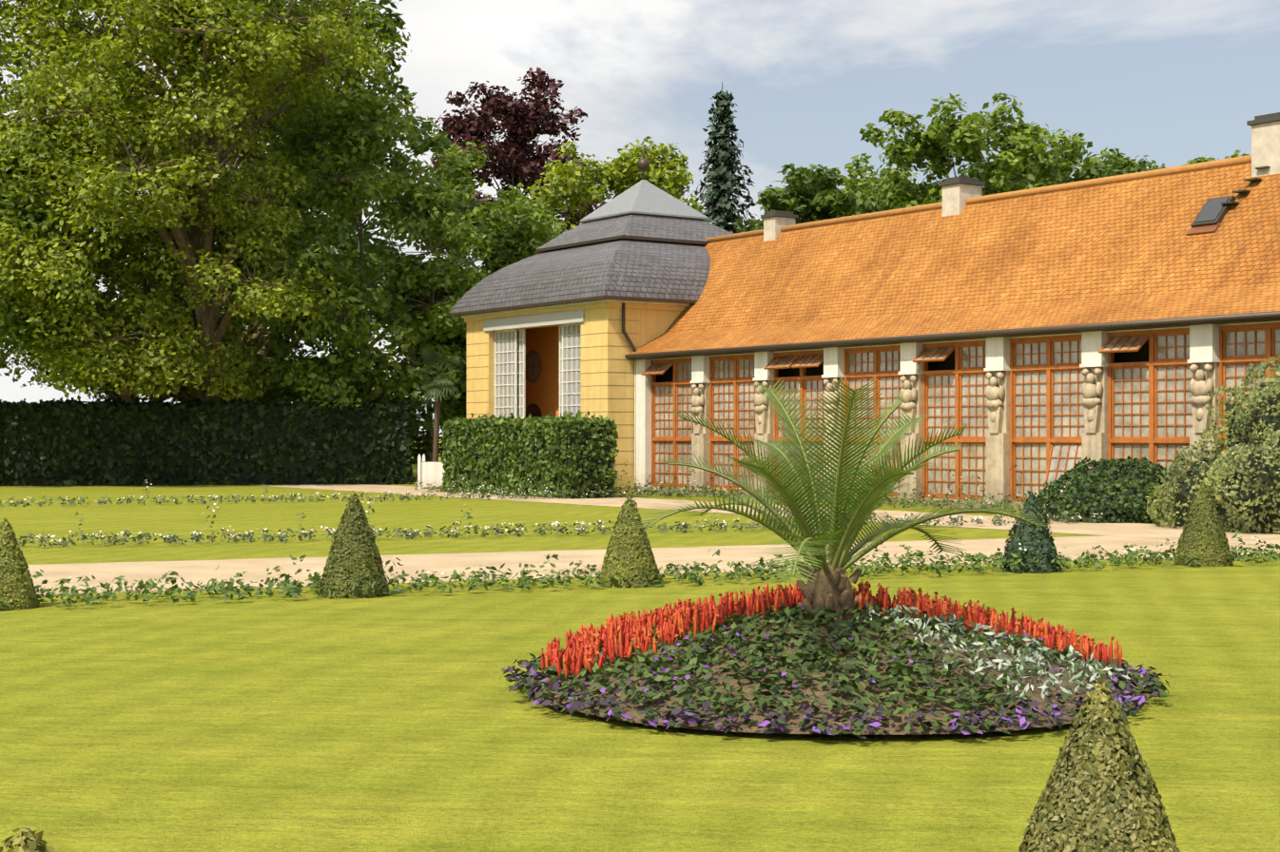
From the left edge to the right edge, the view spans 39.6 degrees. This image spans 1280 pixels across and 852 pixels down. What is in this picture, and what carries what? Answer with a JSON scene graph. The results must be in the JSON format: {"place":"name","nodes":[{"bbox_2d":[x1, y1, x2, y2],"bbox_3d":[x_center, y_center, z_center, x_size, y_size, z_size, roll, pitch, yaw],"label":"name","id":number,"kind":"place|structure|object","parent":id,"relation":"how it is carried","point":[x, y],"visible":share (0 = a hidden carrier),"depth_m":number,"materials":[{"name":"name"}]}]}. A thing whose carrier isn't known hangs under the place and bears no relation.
{"place":"outdoors","nodes":[
{"label":"outdoors","id":0,"kind":"place"},
{"bbox_2d":[461,299,690,492],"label":"pavilion walls","id":1,"kind":"structure","parent":0,"point":[607,378],"depth_m":57.94,"materials":[{"name":"yellow paint"}]},
{"bbox_2d":[494,322,580,418],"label":"white pavilion sashes","id":2,"kind":"object","parent":1,"relation":"in","point":[510,371],"visible":0.44,"depth_m":61.83,"materials":[{"name":"white wood"}]},
{"bbox_2d":[449,139,732,316],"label":"pavilion roof","id":3,"kind":"structure","parent":1,"relation":"on","point":[643,240],"depth_m":60.31,"materials":[{"name":"grey tile"}]},
{"bbox_2d":[621,302,636,484],"bbox_3d":[-0.312,-0.932,57.096,0.610,6.150,0.140,0,0,-35],"label":"drainpipe","id":4,"kind":"object","parent":1,"relation":"attached to","point":[623,326],"visible":0.48,"depth_m":57.07,"materials":[{"name":"brown metal"}]},
{"bbox_2d":[0,436,1279,851],"bbox_3d":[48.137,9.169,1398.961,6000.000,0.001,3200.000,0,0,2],"label":"terrain","id":5,"kind":"structure","parent":0,"point":[407,720],"depth_m":11.50,"materials":[{"name":"green plant"}]},
{"bbox_2d":[0,518,38,610],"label":"topiary cone","id":6,"kind":"object","parent":5,"relation":"on","point":[17,590],"visible":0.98,"depth_m":18.86,"materials":[{"name":"green plant"}]},
{"bbox_2d":[0,826,54,851],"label":"topiary bush","id":7,"kind":"object","parent":5,"relation":"on","point":[26,839],"visible":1,"depth_m":4.30,"materials":[{"name":"green plant"}]},
{"bbox_2d":[0,104,118,366],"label":"tree","id":8,"kind":"object","parent":5,"relation":"on","point":[29,339],"visible":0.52,"depth_m":62.61,"materials":[{"name":"green plant"}]},
{"bbox_2d":[0,0,136,375],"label":"tree","id":9,"kind":"object","parent":5,"relation":"on","point":[17,64],"visible":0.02,"depth_m":72.56,"materials":[{"name":"green plant"}]},
{"bbox_2d":[0,0,278,406],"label":"leaning tree","id":10,"kind":"object","parent":5,"relation":"on","point":[98,331],"visible":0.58,"depth_m":63.41,"materials":[{"name":"green plant"}]},
{"bbox_2d":[0,396,415,485],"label":"dark hedge","id":11,"kind":"object","parent":5,"relation":"on","point":[117,441],"visible":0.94,"depth_m":65.65,"materials":[{"name":"green plant"}]},
{"bbox_2d":[0,0,417,404],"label":"tree","id":12,"kind":"object","parent":5,"relation":"on","point":[264,50],"visible":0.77,"depth_m":62.61,"materials":[{"name":"green plant"}]},
{"bbox_2d":[0,0,451,403],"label":"tree","id":13,"kind":"object","parent":5,"relation":"on","point":[439,138],"visible":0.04,"depth_m":91.26,"materials":[{"name":"green plant"}]},
{"bbox_2d":[77,18,418,404],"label":"tree","id":14,"kind":"object","parent":5,"relation":"on","point":[381,248],"visible":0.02,"depth_m":98.81,"materials":[{"name":"green plant"}]},
{"bbox_2d":[318,490,389,598],"bbox_3d":[-3.295,1.358,20.494,0.819,1.239,0.814,0,0,2],"label":"topiary cone","id":15,"kind":"object","parent":5,"relation":"on","point":[354,552],"visible":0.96,"depth_m":20.28,"materials":[{"name":"green plant"}]},
{"bbox_2d":[213,73,505,410],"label":"tree","id":16,"kind":"object","parent":5,"relation":"on","point":[419,213],"visible":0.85,"depth_m":68.88,"materials":[{"name":"green plant"}]},
{"bbox_2d":[0,479,729,506],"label":"white border","id":17,"kind":"object","parent":5,"relation":"on","point":[203,501],"visible":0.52,"depth_m":48.70,"materials":[{"name":"green plant"}]},
{"bbox_2d":[335,259,478,465],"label":"tree","id":18,"kind":"object","parent":5,"relation":"on","point":[424,446],"visible":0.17,"depth_m":74.18,"materials":[{"name":"green plant"}]},
{"bbox_2d":[396,139,566,430],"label":"green tree","id":19,"kind":"object","parent":5,"relation":"on","point":[523,233],"visible":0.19,"depth_m":80.66,"materials":[{"name":"green plant"}]},
{"bbox_2d":[414,67,606,345],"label":"copper beech tree","id":20,"kind":"object","parent":5,"relation":"on","point":[522,122],"visible":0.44,"depth_m":120.00,"materials":[{"name":"purple plant"}]},
{"bbox_2d":[440,409,619,498],"bbox_3d":[-3.533,0.880,55.101,1.972,2.686,8.102,0,0,-35],"label":"hedge","id":21,"kind":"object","parent":5,"relation":"on","point":[567,454],"depth_m":53.22,"materials":[{"name":"green plant"}]},
{"bbox_2d":[17,486,1125,546],"bbox_3d":[2.253,1.642,34.422,60.183,0.817,1.308,0,0,-23],"label":"white border","id":22,"kind":"object","parent":5,"relation":"on","point":[412,534],"visible":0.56,"depth_m":31.89,"materials":[{"name":"green plant"}]},
{"bbox_2d":[526,135,704,237],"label":"tree","id":23,"kind":"object","parent":5,"relation":"on","point":[567,180],"visible":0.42,"depth_m":106.95,"materials":[{"name":"green plant"}]},
{"bbox_2d":[598,491,659,587],"bbox_3d":[-0.132,1.397,21.832,0.768,1.173,0.772,0,0,2],"label":"topiary cone","id":24,"kind":"object","parent":5,"relation":"on","point":[629,553],"visible":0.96,"depth_m":21.62,"materials":[{"name":"green plant"}]},
{"bbox_2d":[0,530,1279,609],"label":"flower border","id":25,"kind":"object","parent":5,"relation":"on","point":[294,589],"visible":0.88,"depth_m":21.69,"materials":[{"name":"green plant"}]},
{"bbox_2d":[691,81,762,233],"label":"spruce tree","id":26,"kind":"object","parent":5,"relation":"on","point":[721,209],"visible":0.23,"depth_m":113.35,"materials":[{"name":"green plant"}]},
{"bbox_2d":[734,163,913,232],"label":"tree","id":27,"kind":"object","parent":5,"relation":"on","point":[820,196],"visible":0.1,"depth_m":99.50,"materials":[{"name":"green plant"}]},
{"bbox_2d":[616,465,1048,502],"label":"flowers","id":28,"kind":"object","parent":5,"relation":"on","point":[759,486],"visible":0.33,"depth_m":50.25,"materials":[{"name":"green plant"}]},
{"bbox_2d":[525,618,1143,735],"bbox_3d":[1.368,1.636,12.870,4.393,0.489,4.393,0,0,2],"label":"flower bed mound","id":29,"kind":"object","parent":5,"relation":"on","point":[795,720],"visible":0.23,"depth_m":11.48,"materials":[{"name":"soil"}]},
{"bbox_2d":[501,580,1172,738],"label":"flower bed plants","id":30,"kind":"object","parent":29,"relation":"on","point":[642,636],"visible":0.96,"depth_m":11.94,"materials":[{"name":"green plant"}]},
{"bbox_2d":[621,378,1051,623],"bbox_3d":[1.438,0.620,12.862,3.070,1.963,3.042,0,0,2],"label":"palm tree","id":31,"kind":"object","parent":29,"relation":"on","point":[828,586],"visible":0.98,"depth_m":12.69,"materials":[{"name":"green"}]},
{"bbox_2d":[762,153,922,224],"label":"tree","id":32,"kind":"object","parent":5,"relation":"on","point":[853,183],"visible":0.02,"depth_m":109.63,"materials":[{"name":"green plant"}]},
{"bbox_2d":[614,461,1162,512],"bbox_3d":[6.935,1.549,44.736,2.325,1.053,27.818,0,0,-35],"label":"flower border","id":33,"kind":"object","parent":5,"relation":"on","point":[674,489],"depth_m":46.69,"materials":[{"name":"green plant"}]},
{"bbox_2d":[851,92,1085,210],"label":"tree","id":34,"kind":"object","parent":5,"relation":"on","point":[1016,158],"visible":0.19,"depth_m":98.12,"materials":[{"name":"green plant"}]},
{"bbox_2d":[922,141,1074,194],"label":"tree","id":35,"kind":"object","parent":5,"relation":"on","point":[974,170],"depth_m":113.76,"materials":[{"name":"green plant"}]},
{"bbox_2d":[1002,491,1061,573],"bbox_3d":[5.301,1.442,24.161,0.815,1.119,0.789,0,0,42],"label":"topiary cone","id":36,"kind":"object","parent":5,"relation":"on","point":[1037,542],"visible":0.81,"depth_m":23.94,"materials":[{"name":"green plant"}]},
{"bbox_2d":[1018,133,1157,185],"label":"tree","id":37,"kind":"object","parent":5,"relation":"on","point":[1091,170],"visible":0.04,"depth_m":102.91,"materials":[{"name":"green plant"}]},
{"bbox_2d":[1018,677,1180,851],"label":"topiary cone","id":38,"kind":"object","parent":5,"relation":"on","point":[1101,795],"visible":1,"depth_m":6.02,"materials":[{"name":"green plant"}]},
{"bbox_2d":[1034,455,1182,523],"bbox_3d":[10.619,1.376,39.007,4.212,1.465,4.229,0,0,2],"label":"round bush","id":39,"kind":"object","parent":5,"relation":"on","point":[1119,489],"visible":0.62,"depth_m":37.86,"materials":[{"name":"green plant"}]},
{"bbox_2d":[1066,147,1207,178],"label":"tree","id":40,"kind":"object","parent":5,"relation":"on","point":[1107,155],"depth_m":110.62,"materials":[{"name":"green plant"}]},
{"bbox_2d":[1174,483,1233,566],"bbox_3d":[8.010,1.396,25.289,0.809,1.207,0.824,0,0,2],"label":"topiary cone","id":41,"kind":"object","parent":5,"relation":"on","point":[1204,538],"visible":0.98,"depth_m":25.08,"materials":[{"name":"green plant"}]},
{"bbox_2d":[1145,353,1279,534],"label":"flowering shrub","id":42,"kind":"object","parent":5,"relation":"on","point":[1239,476],"visible":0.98,"depth_m":34.24,"materials":[{"name":"green plant"}]},
{"bbox_2d":[1189,149,1249,164],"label":"tree","id":43,"kind":"object","parent":5,"relation":"on","point":[1203,159],"depth_m":97.73,"materials":[{"name":"green plant"}]},
{"bbox_2d":[0,0,1279,436],"label":"sky","id":44,"kind":"structure","parent":0,"point":[1173,83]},
{"bbox_2d":[27,535,1279,595],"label":"path gravel","id":45,"kind":"structure","parent":0,"point":[195,572],"depth_m":25.73,"materials":[{"name":"beige gravel"}]},
{"bbox_2d":[253,484,1279,545],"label":"gravel path","id":46,"kind":"structure","parent":0,"point":[1139,530],"depth_m":40.05,"materials":[{"name":"beige gravel"}]},
{"bbox_2d":[406,344,464,488],"bbox_3d":[-7.059,-0.329,61.331,2.196,4.988,2.321,0,0,2],"label":"potted palm","id":47,"kind":"object","parent":46,"relation":"on","point":[430,472],"visible":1,"depth_m":60.86,"materials":[{"name":"white paint"}]},
{"bbox_2d":[414,473,558,499],"bbox_3d":[-4.842,1.786,54.418,1.116,0.658,7.785,0,0,-35],"label":"flower bed","id":48,"kind":"object","parent":46,"relation":"on","point":[478,490],"visible":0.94,"depth_m":54.34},
{"bbox_2d":[641,320,1279,511],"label":"lattice windows","id":49,"kind":"structure","parent":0,"point":[1150,396],"depth_m":45.11,"materials":[{"name":"brown wood"}]},
{"bbox_2d":[634,324,1220,509],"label":"pillars","id":50,"kind":"structure","parent":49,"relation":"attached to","point":[1204,359],"depth_m":44.46,"materials":[{"name":"beige stone"}]},
{"bbox_2d":[624,155,1279,359],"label":"roof","id":51,"kind":"structure","parent":49,"relation":"on","point":[1119,252],"depth_m":47.09,"materials":[{"name":"orange tile"}]},
{"bbox_2d":[760,112,1279,241],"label":"chimneys","id":52,"kind":"object","parent":51,"relation":"on","point":[958,191],"visible":0.75,"depth_m":42.66,"materials":[{"name":"white paint"}]}
]}

